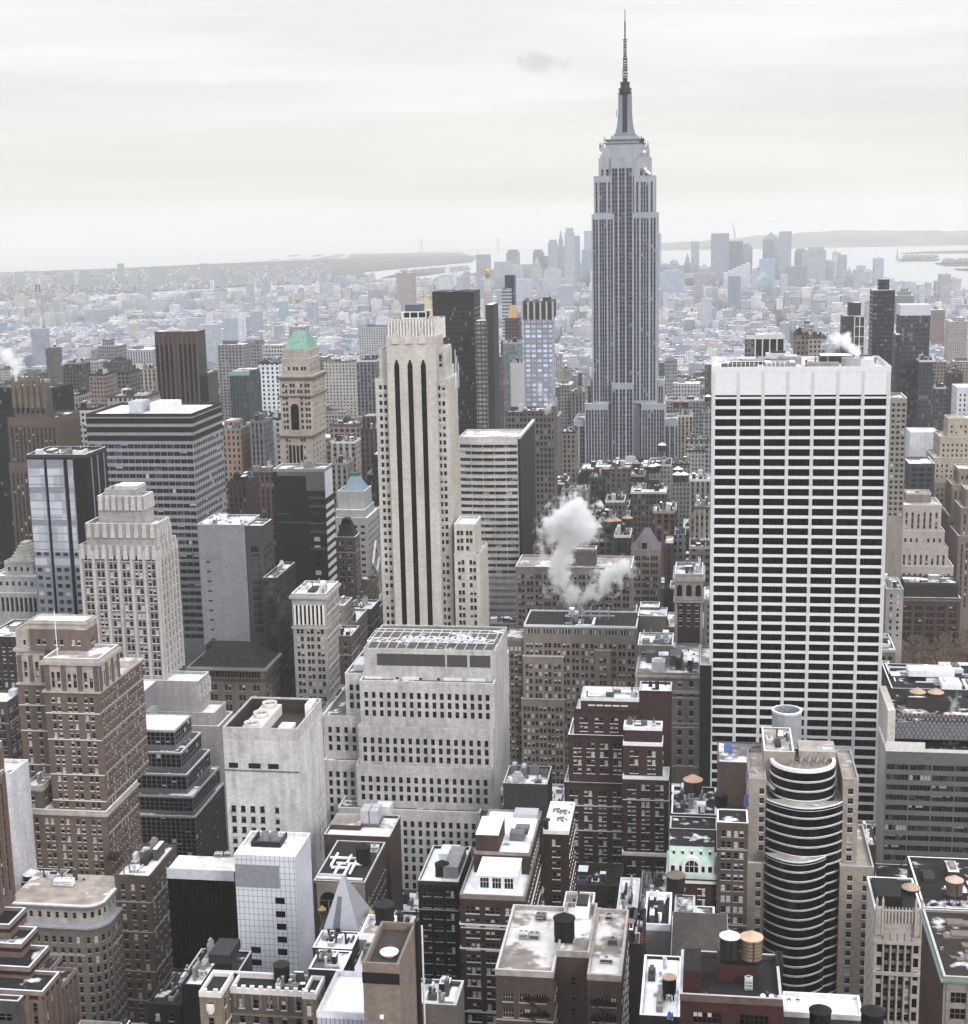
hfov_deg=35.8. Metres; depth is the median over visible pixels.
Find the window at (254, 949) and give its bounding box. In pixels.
[251,947,260,952]
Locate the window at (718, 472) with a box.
[715,469,735,475]
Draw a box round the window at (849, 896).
[846,894,851,900]
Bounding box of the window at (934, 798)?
[931,796,952,801]
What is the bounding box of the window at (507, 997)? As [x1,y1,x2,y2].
[502,993,513,1002]
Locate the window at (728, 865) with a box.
[726,863,730,869]
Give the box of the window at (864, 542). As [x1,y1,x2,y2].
[860,539,881,545]
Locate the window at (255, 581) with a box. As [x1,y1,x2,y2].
[253,579,260,583]
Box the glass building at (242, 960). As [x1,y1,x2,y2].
[189,948,252,979]
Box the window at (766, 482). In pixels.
[763,479,783,485]
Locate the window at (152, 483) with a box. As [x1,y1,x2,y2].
[150,481,155,485]
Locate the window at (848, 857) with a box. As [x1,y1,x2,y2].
[846,855,851,861]
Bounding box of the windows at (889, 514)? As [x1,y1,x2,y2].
[888,508,901,515]
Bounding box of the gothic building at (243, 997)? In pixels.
[199,938,324,1023]
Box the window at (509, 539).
[508,538,517,540]
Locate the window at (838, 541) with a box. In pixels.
[836,538,856,544]
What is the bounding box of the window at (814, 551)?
[811,548,831,554]
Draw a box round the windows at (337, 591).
[332,591,339,693]
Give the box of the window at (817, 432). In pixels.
[814,429,834,435]
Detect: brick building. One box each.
[0,620,27,689]
[0,688,22,758]
[21,867,69,886]
[114,837,176,1023]
[147,964,190,1023]
[181,937,231,1023]
[308,949,352,991]
[312,928,359,970]
[316,970,364,1023]
[322,684,344,758]
[324,801,402,911]
[339,595,352,624]
[339,623,360,683]
[353,596,379,639]
[353,606,367,651]
[355,939,372,971]
[359,914,396,953]
[418,844,471,979]
[421,974,464,1023]
[459,807,541,1023]
[495,894,628,1023]
[503,761,551,886]
[542,801,575,905]
[564,678,671,888]
[576,861,623,908]
[617,875,639,908]
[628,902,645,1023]
[638,601,667,632]
[638,629,673,656]
[639,954,680,1023]
[670,816,716,908]
[671,783,715,816]
[671,911,727,955]
[674,894,714,912]
[680,948,781,1023]
[715,809,747,951]
[717,741,760,808]
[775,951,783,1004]
[782,991,860,1023]
[862,821,875,876]
[875,861,906,877]
[883,573,903,663]
[907,856,967,909]
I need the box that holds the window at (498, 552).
[497,551,506,553]
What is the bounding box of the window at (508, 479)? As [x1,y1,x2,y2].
[507,478,516,480]
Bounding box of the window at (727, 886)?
[726,885,730,891]
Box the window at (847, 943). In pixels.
[845,941,850,947]
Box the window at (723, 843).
[721,841,725,847]
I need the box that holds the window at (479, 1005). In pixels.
[477,1003,481,1010]
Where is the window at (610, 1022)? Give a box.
[605,1014,616,1023]
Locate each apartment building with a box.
[4,759,36,891]
[62,358,90,391]
[73,388,92,410]
[77,400,103,445]
[86,358,106,372]
[89,367,117,407]
[97,338,126,360]
[103,356,131,370]
[107,388,160,405]
[116,364,140,392]
[127,346,155,365]
[136,363,157,390]
[217,340,250,420]
[223,418,251,513]
[227,469,259,513]
[242,339,264,367]
[242,461,276,567]
[250,410,274,466]
[258,356,281,414]
[262,340,286,359]
[268,410,281,465]
[289,324,308,338]
[323,359,358,418]
[330,416,362,458]
[331,433,361,476]
[331,454,353,570]
[356,353,379,415]
[358,324,386,358]
[361,414,377,484]
[373,451,378,506]
[506,404,557,538]
[507,607,638,783]
[515,545,633,625]
[559,380,573,430]
[570,385,586,426]
[645,890,671,955]
[665,356,677,397]
[666,393,705,435]
[673,378,699,396]
[677,408,692,458]
[702,407,710,435]
[793,326,808,355]
[802,321,813,333]
[808,331,826,355]
[894,288,913,324]
[929,307,944,345]
[932,380,945,430]
[934,358,946,383]
[944,317,967,361]
[944,366,962,413]
[950,358,967,383]
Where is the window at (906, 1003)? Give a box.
[904,1001,908,1008]
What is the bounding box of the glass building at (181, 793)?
[138,681,227,856]
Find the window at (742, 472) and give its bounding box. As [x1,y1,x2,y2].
[739,469,759,475]
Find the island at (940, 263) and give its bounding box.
[935,262,967,265]
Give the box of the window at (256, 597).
[253,595,261,599]
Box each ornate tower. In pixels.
[276,331,327,463]
[673,556,704,645]
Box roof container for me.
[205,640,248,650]
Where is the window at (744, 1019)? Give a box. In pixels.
[740,1015,767,1023]
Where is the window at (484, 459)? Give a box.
[483,458,493,460]
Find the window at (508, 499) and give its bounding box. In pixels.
[507,498,517,500]
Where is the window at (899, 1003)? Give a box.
[897,1000,901,1007]
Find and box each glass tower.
[245,519,273,646]
[263,560,295,697]
[503,337,522,428]
[505,275,515,304]
[891,333,900,392]
[896,303,930,426]
[914,353,934,426]
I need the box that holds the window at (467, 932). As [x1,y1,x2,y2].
[466,931,470,938]
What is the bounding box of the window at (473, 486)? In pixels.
[472,485,482,487]
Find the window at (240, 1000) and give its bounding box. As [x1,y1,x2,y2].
[239,999,244,1008]
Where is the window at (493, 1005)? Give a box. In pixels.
[492,1004,495,1011]
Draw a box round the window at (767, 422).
[764,419,785,425]
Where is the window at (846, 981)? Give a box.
[844,978,849,984]
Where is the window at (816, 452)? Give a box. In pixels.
[813,449,834,455]
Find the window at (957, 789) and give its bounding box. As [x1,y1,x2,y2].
[955,787,967,791]
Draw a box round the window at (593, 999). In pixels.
[592,998,603,1007]
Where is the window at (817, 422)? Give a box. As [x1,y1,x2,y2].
[814,419,834,425]
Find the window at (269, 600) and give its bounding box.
[267,598,274,603]
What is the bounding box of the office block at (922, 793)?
[875,686,967,864]
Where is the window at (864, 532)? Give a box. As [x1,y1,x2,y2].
[861,529,881,535]
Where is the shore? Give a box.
[0,256,475,300]
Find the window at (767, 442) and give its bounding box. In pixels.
[764,439,784,445]
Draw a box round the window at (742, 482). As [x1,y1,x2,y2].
[739,479,759,485]
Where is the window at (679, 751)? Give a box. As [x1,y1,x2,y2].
[677,749,681,755]
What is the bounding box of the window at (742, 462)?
[739,459,759,465]
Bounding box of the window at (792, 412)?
[789,409,810,415]
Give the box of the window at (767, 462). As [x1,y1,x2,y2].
[764,459,784,465]
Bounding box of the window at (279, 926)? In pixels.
[277,923,286,929]
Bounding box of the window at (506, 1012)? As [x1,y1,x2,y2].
[502,1008,513,1018]
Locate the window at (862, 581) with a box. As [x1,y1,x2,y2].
[859,578,880,584]
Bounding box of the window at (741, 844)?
[739,842,743,848]
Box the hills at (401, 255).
[37,252,479,263]
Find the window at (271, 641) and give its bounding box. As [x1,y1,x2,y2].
[269,639,276,643]
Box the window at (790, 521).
[787,518,807,524]
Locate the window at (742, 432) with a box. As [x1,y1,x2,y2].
[739,429,760,435]
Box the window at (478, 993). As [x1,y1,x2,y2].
[477,991,481,998]
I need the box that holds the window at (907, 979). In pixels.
[905,977,909,984]
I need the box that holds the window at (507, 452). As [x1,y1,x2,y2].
[506,451,516,453]
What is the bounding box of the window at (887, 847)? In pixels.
[884,844,905,849]
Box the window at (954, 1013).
[949,1008,964,1018]
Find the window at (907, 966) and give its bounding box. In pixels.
[905,965,909,971]
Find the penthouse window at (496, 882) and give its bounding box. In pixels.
[492,878,500,887]
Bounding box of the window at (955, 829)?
[953,827,967,832]
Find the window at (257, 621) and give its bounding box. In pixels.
[255,619,262,623]
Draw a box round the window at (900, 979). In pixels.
[898,977,902,984]
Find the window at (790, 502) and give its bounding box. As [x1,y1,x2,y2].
[787,499,808,505]
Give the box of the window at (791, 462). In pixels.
[788,459,809,465]
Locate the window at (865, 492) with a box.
[862,489,883,495]
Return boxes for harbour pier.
[382,266,469,277]
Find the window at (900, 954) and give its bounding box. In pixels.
[899,953,903,960]
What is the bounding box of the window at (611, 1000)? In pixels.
[605,998,616,1008]
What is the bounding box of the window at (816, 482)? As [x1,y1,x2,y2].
[812,479,833,485]
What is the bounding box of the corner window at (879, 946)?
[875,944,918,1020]
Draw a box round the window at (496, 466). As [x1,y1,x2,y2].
[495,465,505,467]
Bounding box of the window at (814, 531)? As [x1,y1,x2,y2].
[811,528,832,534]
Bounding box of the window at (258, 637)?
[255,635,263,639]
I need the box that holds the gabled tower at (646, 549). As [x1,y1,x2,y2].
[631,528,660,610]
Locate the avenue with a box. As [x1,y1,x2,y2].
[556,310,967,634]
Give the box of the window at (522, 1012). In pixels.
[519,1009,530,1019]
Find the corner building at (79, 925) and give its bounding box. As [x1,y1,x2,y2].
[9,868,127,1021]
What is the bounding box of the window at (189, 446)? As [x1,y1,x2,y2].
[187,444,192,448]
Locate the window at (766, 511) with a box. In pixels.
[763,508,783,514]
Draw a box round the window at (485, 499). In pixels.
[484,498,494,500]
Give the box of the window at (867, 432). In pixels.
[864,429,884,435]
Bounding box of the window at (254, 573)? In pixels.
[252,571,259,575]
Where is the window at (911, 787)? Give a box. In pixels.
[909,785,930,790]
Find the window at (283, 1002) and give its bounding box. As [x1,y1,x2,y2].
[281,1001,286,1010]
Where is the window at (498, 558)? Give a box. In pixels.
[497,557,506,559]
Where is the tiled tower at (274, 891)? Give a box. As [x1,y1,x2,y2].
[234,830,314,974]
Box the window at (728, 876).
[726,874,730,880]
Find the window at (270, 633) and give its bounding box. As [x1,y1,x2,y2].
[268,631,276,635]
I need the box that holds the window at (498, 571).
[497,570,506,572]
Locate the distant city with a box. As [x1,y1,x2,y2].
[0,261,468,299]
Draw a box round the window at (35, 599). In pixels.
[34,598,37,611]
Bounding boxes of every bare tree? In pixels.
[901,649,910,657]
[902,639,930,658]
[902,643,927,656]
[904,654,928,662]
[906,632,950,656]
[906,634,926,656]
[906,649,930,663]
[921,640,936,657]
[924,651,937,663]
[929,652,959,664]
[931,646,950,661]
[937,640,960,659]
[938,624,967,648]
[943,646,967,660]
[947,656,967,661]
[952,633,967,652]
[958,645,967,657]
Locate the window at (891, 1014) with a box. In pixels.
[889,1012,893,1018]
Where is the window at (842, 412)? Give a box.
[839,409,860,415]
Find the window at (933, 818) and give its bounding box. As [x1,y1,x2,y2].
[931,816,952,821]
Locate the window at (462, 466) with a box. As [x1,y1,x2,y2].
[461,464,470,467]
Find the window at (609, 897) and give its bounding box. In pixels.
[607,895,612,903]
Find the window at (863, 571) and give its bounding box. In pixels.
[860,568,880,574]
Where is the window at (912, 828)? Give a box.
[907,825,928,830]
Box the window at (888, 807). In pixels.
[885,804,906,809]
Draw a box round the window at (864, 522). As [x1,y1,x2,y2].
[861,519,882,525]
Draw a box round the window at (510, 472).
[507,471,516,474]
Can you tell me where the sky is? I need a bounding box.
[0,0,967,236]
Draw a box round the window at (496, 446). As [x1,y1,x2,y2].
[495,445,504,447]
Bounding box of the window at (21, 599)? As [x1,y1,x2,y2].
[20,598,23,611]
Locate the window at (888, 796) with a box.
[886,794,907,799]
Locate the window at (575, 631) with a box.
[574,630,585,633]
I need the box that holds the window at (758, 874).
[755,872,760,878]
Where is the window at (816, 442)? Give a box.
[813,439,834,445]
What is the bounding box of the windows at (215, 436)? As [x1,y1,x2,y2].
[89,432,225,637]
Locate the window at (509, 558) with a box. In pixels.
[508,557,518,559]
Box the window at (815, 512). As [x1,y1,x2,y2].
[812,509,832,515]
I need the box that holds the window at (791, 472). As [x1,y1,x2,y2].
[788,469,808,475]
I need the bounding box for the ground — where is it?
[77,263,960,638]
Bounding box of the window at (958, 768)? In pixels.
[956,766,967,771]
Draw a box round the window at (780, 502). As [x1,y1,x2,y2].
[763,499,783,505]
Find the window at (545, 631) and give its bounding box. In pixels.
[543,629,554,633]
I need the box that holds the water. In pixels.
[0,218,967,304]
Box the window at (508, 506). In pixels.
[507,505,517,507]
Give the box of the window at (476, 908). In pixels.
[475,907,479,914]
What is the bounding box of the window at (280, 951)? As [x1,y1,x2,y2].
[278,949,287,954]
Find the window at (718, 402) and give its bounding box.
[715,399,735,405]
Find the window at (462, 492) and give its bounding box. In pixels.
[461,491,471,493]
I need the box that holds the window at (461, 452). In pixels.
[460,451,470,453]
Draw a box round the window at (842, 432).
[838,429,859,435]
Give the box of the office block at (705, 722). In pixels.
[699,646,710,786]
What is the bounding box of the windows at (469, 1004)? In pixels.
[468,827,541,1023]
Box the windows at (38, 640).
[23,636,147,874]
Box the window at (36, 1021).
[34,1016,38,1023]
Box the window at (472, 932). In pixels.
[471,931,475,938]
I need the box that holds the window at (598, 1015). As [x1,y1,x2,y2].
[592,1013,603,1023]
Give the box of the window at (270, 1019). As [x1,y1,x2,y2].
[268,1017,272,1023]
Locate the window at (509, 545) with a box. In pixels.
[508,544,517,546]
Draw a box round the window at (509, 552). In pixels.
[508,551,518,553]
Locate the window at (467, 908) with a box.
[465,906,469,913]
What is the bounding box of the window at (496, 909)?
[495,908,499,915]
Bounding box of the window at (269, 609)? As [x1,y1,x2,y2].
[267,606,274,611]
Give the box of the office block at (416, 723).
[323,624,509,889]
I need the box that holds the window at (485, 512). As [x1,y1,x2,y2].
[484,511,494,513]
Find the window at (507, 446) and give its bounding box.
[506,444,516,447]
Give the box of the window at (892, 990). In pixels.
[890,988,894,995]
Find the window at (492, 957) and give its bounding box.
[491,956,495,963]
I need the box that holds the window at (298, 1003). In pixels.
[295,1002,301,1011]
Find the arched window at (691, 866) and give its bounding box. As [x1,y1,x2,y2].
[685,861,697,872]
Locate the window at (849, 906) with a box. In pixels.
[846,904,851,909]
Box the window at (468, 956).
[466,955,470,962]
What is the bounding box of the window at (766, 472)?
[763,469,784,475]
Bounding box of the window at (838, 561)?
[835,558,856,564]
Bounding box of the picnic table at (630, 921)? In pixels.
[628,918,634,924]
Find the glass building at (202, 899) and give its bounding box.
[166,855,238,968]
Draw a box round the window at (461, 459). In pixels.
[460,458,470,460]
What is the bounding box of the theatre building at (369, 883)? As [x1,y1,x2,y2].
[313,840,386,939]
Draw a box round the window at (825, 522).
[812,519,832,525]
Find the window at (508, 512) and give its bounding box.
[507,511,517,513]
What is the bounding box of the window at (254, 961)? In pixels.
[252,959,261,965]
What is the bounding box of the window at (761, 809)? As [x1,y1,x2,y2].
[759,807,763,813]
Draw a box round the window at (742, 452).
[739,449,759,455]
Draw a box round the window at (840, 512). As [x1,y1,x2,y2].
[836,509,857,515]
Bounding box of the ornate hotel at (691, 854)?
[666,830,716,915]
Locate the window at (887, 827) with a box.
[885,824,905,829]
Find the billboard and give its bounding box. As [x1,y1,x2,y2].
[643,480,659,488]
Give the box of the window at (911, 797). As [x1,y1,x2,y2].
[909,795,929,800]
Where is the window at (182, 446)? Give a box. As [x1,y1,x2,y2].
[180,444,185,448]
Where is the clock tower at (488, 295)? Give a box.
[483,259,492,318]
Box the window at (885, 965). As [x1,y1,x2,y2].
[884,964,888,970]
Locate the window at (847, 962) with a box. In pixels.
[845,960,849,965]
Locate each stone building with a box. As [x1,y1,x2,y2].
[289,578,340,708]
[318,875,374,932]
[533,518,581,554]
[635,642,701,783]
[918,908,967,1023]
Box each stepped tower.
[901,489,953,575]
[926,414,967,505]
[941,464,967,558]
[949,484,967,629]
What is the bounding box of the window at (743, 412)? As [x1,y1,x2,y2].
[740,409,760,415]
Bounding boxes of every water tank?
[22,868,39,881]
[273,960,289,983]
[355,842,370,866]
[374,899,394,925]
[434,860,448,878]
[553,912,575,944]
[601,466,609,476]
[604,518,613,531]
[613,517,621,530]
[622,515,632,527]
[632,461,639,469]
[648,464,656,474]
[654,463,660,472]
[658,443,665,452]
[662,973,676,1001]
[666,870,685,903]
[672,471,682,483]
[673,400,679,407]
[674,466,682,472]
[681,472,688,483]
[682,400,688,407]
[683,774,702,793]
[704,394,710,401]
[714,790,727,807]
[719,930,739,962]
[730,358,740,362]
[740,930,763,964]
[809,1004,831,1023]
[860,1004,884,1023]
[901,882,919,894]
[909,687,925,695]
[927,688,943,696]
[945,875,963,906]
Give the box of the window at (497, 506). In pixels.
[496,505,505,507]
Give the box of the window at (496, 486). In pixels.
[495,485,505,487]
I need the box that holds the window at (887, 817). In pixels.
[885,814,906,819]
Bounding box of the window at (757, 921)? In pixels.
[755,919,759,924]
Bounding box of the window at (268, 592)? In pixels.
[266,590,274,595]
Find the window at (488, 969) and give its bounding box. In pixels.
[486,968,490,975]
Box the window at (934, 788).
[932,786,953,791]
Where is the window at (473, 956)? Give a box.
[471,955,475,962]
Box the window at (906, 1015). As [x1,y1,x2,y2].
[904,1012,908,1019]
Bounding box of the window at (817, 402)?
[814,399,835,405]
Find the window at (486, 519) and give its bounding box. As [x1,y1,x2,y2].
[485,518,494,520]
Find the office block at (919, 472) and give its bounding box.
[904,456,934,496]
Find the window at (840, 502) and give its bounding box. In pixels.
[837,499,857,505]
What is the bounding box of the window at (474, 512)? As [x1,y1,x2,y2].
[473,511,483,513]
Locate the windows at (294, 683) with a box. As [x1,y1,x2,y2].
[291,567,295,697]
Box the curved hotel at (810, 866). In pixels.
[746,727,873,1006]
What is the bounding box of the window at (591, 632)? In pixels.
[589,630,601,634]
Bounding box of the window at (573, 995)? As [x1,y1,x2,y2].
[571,993,575,999]
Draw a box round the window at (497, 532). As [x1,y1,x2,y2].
[496,531,506,533]
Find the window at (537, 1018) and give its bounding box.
[536,1010,546,1019]
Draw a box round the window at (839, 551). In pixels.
[835,548,856,554]
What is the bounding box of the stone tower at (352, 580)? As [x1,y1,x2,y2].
[335,517,382,625]
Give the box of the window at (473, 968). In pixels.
[472,967,475,974]
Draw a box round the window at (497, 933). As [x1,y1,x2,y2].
[495,932,499,939]
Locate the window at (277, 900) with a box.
[275,898,284,903]
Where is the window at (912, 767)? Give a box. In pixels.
[910,765,931,770]
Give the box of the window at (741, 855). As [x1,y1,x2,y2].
[739,853,743,859]
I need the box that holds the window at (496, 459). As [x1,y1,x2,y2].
[495,458,504,460]
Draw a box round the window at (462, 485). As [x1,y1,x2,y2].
[461,484,471,487]
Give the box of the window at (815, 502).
[812,499,832,505]
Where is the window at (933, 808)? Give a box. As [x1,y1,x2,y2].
[931,806,952,811]
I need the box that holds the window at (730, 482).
[714,479,735,485]
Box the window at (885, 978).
[883,976,887,983]
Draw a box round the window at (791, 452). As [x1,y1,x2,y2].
[788,449,809,455]
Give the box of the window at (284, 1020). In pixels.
[282,1018,287,1023]
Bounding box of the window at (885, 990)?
[883,988,887,995]
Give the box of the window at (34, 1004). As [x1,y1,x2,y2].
[33,1003,37,1010]
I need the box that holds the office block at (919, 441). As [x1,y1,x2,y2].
[905,427,936,455]
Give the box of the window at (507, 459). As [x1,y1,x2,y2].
[506,458,516,460]
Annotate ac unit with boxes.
[53,877,74,886]
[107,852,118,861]
[214,851,222,856]
[224,851,232,856]
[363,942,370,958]
[370,844,379,850]
[370,849,377,854]
[518,929,528,939]
[529,931,539,939]
[536,912,546,919]
[599,955,612,963]
[605,912,612,920]
[607,936,617,945]
[744,975,752,990]
[795,995,799,1001]
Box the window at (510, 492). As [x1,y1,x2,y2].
[507,491,517,494]
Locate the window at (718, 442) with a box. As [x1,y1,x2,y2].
[715,439,735,445]
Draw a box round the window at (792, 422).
[789,419,809,425]
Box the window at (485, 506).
[484,505,494,507]
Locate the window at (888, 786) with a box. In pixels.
[886,784,907,789]
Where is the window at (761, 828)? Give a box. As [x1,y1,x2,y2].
[759,826,763,832]
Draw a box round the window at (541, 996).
[535,995,546,1004]
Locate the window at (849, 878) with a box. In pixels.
[847,875,852,881]
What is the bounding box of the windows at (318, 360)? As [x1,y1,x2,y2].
[286,360,325,462]
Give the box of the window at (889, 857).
[884,854,904,859]
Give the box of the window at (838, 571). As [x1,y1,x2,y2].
[835,568,855,574]
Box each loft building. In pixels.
[78,1018,146,1023]
[224,452,226,498]
[326,440,330,462]
[367,469,373,501]
[394,909,418,922]
[403,889,418,910]
[489,616,515,630]
[500,783,503,808]
[541,887,543,904]
[552,784,563,801]
[557,410,561,475]
[558,474,569,517]
[560,497,587,544]
[561,425,578,484]
[561,481,590,534]
[563,890,594,905]
[588,535,592,545]
[589,469,605,516]
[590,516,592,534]
[592,509,615,555]
[594,456,649,495]
[605,490,625,523]
[610,460,631,507]
[614,523,631,555]
[626,500,629,509]
[626,508,630,527]
[630,468,645,487]
[630,482,667,540]
[640,872,666,907]
[649,456,671,501]
[653,501,674,576]
[661,577,663,606]
[664,536,674,611]
[667,612,703,645]
[670,500,676,527]
[670,580,674,611]
[672,456,689,527]
[674,528,685,564]
[683,519,688,550]
[686,433,710,473]
[686,444,704,472]
[689,469,709,541]
[689,535,709,612]
[694,492,709,537]
[704,587,708,645]
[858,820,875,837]
[882,633,895,663]
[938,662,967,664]
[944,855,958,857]
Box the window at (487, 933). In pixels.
[486,932,489,939]
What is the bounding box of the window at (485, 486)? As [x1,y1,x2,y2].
[484,485,493,487]
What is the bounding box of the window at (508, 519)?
[507,518,517,520]
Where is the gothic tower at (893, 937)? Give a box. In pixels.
[863,876,923,1023]
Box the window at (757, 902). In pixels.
[755,900,760,906]
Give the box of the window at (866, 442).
[863,439,884,445]
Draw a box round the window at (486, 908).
[485,907,489,914]
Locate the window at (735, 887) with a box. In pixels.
[733,885,737,891]
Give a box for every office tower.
[0,383,74,569]
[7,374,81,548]
[26,446,108,614]
[86,399,226,670]
[154,329,208,401]
[197,512,259,650]
[229,368,261,421]
[273,460,336,587]
[335,472,382,598]
[391,293,402,317]
[422,282,432,315]
[432,289,479,435]
[459,419,535,615]
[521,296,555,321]
[523,317,555,406]
[709,351,890,820]
[744,333,784,356]
[840,302,864,355]
[868,279,894,392]
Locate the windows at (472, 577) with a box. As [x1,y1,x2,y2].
[380,416,488,625]
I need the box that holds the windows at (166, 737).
[138,718,226,856]
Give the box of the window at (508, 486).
[507,485,516,487]
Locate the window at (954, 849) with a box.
[952,847,967,852]
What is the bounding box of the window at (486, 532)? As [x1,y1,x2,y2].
[485,531,494,533]
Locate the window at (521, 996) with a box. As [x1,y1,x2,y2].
[519,994,529,1003]
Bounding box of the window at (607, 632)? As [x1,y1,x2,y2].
[605,630,616,634]
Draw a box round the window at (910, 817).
[908,815,929,820]
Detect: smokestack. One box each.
[35,285,38,305]
[38,285,41,308]
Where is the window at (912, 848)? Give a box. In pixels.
[907,845,927,850]
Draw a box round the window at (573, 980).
[571,978,575,984]
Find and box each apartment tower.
[396,272,416,311]
[475,319,488,428]
[485,303,499,428]
[499,305,522,428]
[502,287,511,339]
[510,358,524,406]
[885,393,906,582]
[951,384,967,413]
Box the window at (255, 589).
[253,587,260,591]
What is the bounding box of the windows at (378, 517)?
[373,515,381,598]
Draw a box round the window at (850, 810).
[847,808,852,813]
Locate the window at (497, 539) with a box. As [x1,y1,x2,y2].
[496,538,506,540]
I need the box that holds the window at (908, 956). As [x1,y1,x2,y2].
[906,953,910,961]
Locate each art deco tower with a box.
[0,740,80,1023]
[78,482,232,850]
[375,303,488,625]
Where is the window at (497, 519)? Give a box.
[496,518,506,520]
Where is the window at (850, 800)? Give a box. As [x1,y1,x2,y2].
[847,798,852,804]
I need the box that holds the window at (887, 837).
[884,835,905,839]
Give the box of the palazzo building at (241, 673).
[186,641,282,714]
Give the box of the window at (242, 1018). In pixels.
[239,1015,245,1023]
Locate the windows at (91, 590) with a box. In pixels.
[86,533,208,694]
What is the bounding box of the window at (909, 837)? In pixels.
[907,835,928,840]
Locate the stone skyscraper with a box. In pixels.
[573,21,678,469]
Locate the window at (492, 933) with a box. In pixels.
[491,932,494,939]
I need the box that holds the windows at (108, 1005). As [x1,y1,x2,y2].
[107,900,126,1021]
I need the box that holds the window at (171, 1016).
[169,1014,173,1021]
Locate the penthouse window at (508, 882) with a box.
[505,879,512,888]
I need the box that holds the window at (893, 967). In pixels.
[891,965,895,971]
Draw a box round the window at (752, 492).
[739,489,759,495]
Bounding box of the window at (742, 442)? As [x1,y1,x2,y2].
[739,439,760,445]
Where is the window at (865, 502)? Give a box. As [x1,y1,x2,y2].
[862,499,882,505]
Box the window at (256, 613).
[254,611,261,615]
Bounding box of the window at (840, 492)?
[837,489,858,495]
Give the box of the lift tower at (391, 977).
[362,920,425,1023]
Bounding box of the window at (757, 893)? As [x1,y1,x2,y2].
[755,891,760,897]
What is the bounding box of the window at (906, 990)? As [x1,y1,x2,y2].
[905,989,909,996]
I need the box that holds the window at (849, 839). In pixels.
[846,836,851,842]
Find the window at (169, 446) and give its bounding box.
[167,444,172,448]
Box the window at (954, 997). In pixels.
[950,992,965,1002]
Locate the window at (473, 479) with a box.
[472,478,482,480]
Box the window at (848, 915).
[846,913,851,919]
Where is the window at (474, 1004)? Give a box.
[472,1003,476,1010]
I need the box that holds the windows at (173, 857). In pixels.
[170,857,174,967]
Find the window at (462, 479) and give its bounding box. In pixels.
[461,478,470,480]
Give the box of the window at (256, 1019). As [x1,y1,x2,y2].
[253,1016,259,1023]
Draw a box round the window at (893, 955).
[891,953,895,960]
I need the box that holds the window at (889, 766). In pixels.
[887,764,908,769]
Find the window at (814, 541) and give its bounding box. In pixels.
[811,538,831,544]
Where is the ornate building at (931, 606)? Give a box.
[901,573,962,659]
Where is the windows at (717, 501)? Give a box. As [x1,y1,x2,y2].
[709,462,879,819]
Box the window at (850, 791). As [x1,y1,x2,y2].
[848,789,853,794]
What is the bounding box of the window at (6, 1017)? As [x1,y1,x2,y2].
[0,1014,11,1020]
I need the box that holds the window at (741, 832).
[739,831,743,837]
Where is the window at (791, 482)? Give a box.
[788,479,808,485]
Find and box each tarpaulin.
[667,1011,673,1020]
[724,742,731,753]
[743,794,748,806]
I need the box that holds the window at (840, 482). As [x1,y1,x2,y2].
[837,479,858,485]
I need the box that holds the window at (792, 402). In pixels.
[789,399,810,405]
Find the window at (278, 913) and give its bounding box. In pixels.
[276,911,285,917]
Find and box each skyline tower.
[15,275,24,285]
[27,314,43,324]
[30,328,49,365]
[44,312,55,326]
[55,312,65,325]
[59,303,66,310]
[62,310,77,322]
[64,273,73,287]
[74,301,85,309]
[79,271,91,287]
[84,309,112,322]
[92,278,109,286]
[117,263,124,281]
[123,300,134,307]
[129,274,140,284]
[135,297,149,309]
[147,298,170,310]
[148,266,166,284]
[154,272,164,287]
[176,273,188,282]
[178,295,188,307]
[186,317,204,328]
[196,301,202,308]
[197,324,221,363]
[200,263,209,281]
[211,268,226,284]
[216,292,226,301]
[223,317,238,342]
[230,272,247,284]
[232,291,242,300]
[251,311,262,331]
[260,296,266,303]
[267,269,278,281]
[279,301,288,320]
[291,293,296,303]
[292,278,298,284]
[298,292,303,302]
[303,279,311,285]
[307,306,318,325]
[318,294,327,305]
[476,254,490,287]
[494,261,512,287]
[506,249,519,263]
[511,264,522,278]
[516,279,532,299]
[531,257,542,286]
[533,249,543,277]
[541,278,548,298]
[544,256,547,269]
[544,268,561,290]
[548,240,557,267]
[558,230,564,278]
[560,285,573,306]
[564,228,574,285]
[575,236,579,282]
[582,250,591,285]
[584,231,591,249]
[659,233,660,265]
[659,263,671,286]
[660,270,683,293]
[669,260,678,269]
[684,253,690,273]
[691,241,698,273]
[693,264,714,286]
[711,233,728,281]
[723,262,750,291]
[728,276,740,309]
[729,241,742,269]
[743,244,752,273]
[752,270,758,290]
[759,259,774,293]
[763,232,775,258]
[773,237,778,279]
[778,231,791,279]
[786,266,806,287]
[794,248,805,265]
[801,252,805,265]
[806,247,825,280]
[825,260,833,281]
[837,255,846,279]
[846,267,851,286]
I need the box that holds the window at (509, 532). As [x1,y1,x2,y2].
[508,531,517,533]
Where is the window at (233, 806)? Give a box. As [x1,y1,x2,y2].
[231,805,235,811]
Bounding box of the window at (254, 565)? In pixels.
[252,563,259,567]
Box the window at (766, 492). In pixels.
[763,489,783,495]
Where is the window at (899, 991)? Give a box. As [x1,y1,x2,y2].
[897,989,901,995]
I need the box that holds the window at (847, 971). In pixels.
[844,969,849,974]
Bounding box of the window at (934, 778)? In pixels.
[932,776,953,780]
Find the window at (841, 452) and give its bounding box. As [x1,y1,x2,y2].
[838,449,859,455]
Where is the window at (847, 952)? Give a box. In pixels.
[845,950,850,956]
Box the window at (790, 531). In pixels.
[787,528,807,534]
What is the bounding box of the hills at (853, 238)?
[661,230,967,250]
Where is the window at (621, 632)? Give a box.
[620,630,632,634]
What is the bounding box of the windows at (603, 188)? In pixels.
[576,170,676,466]

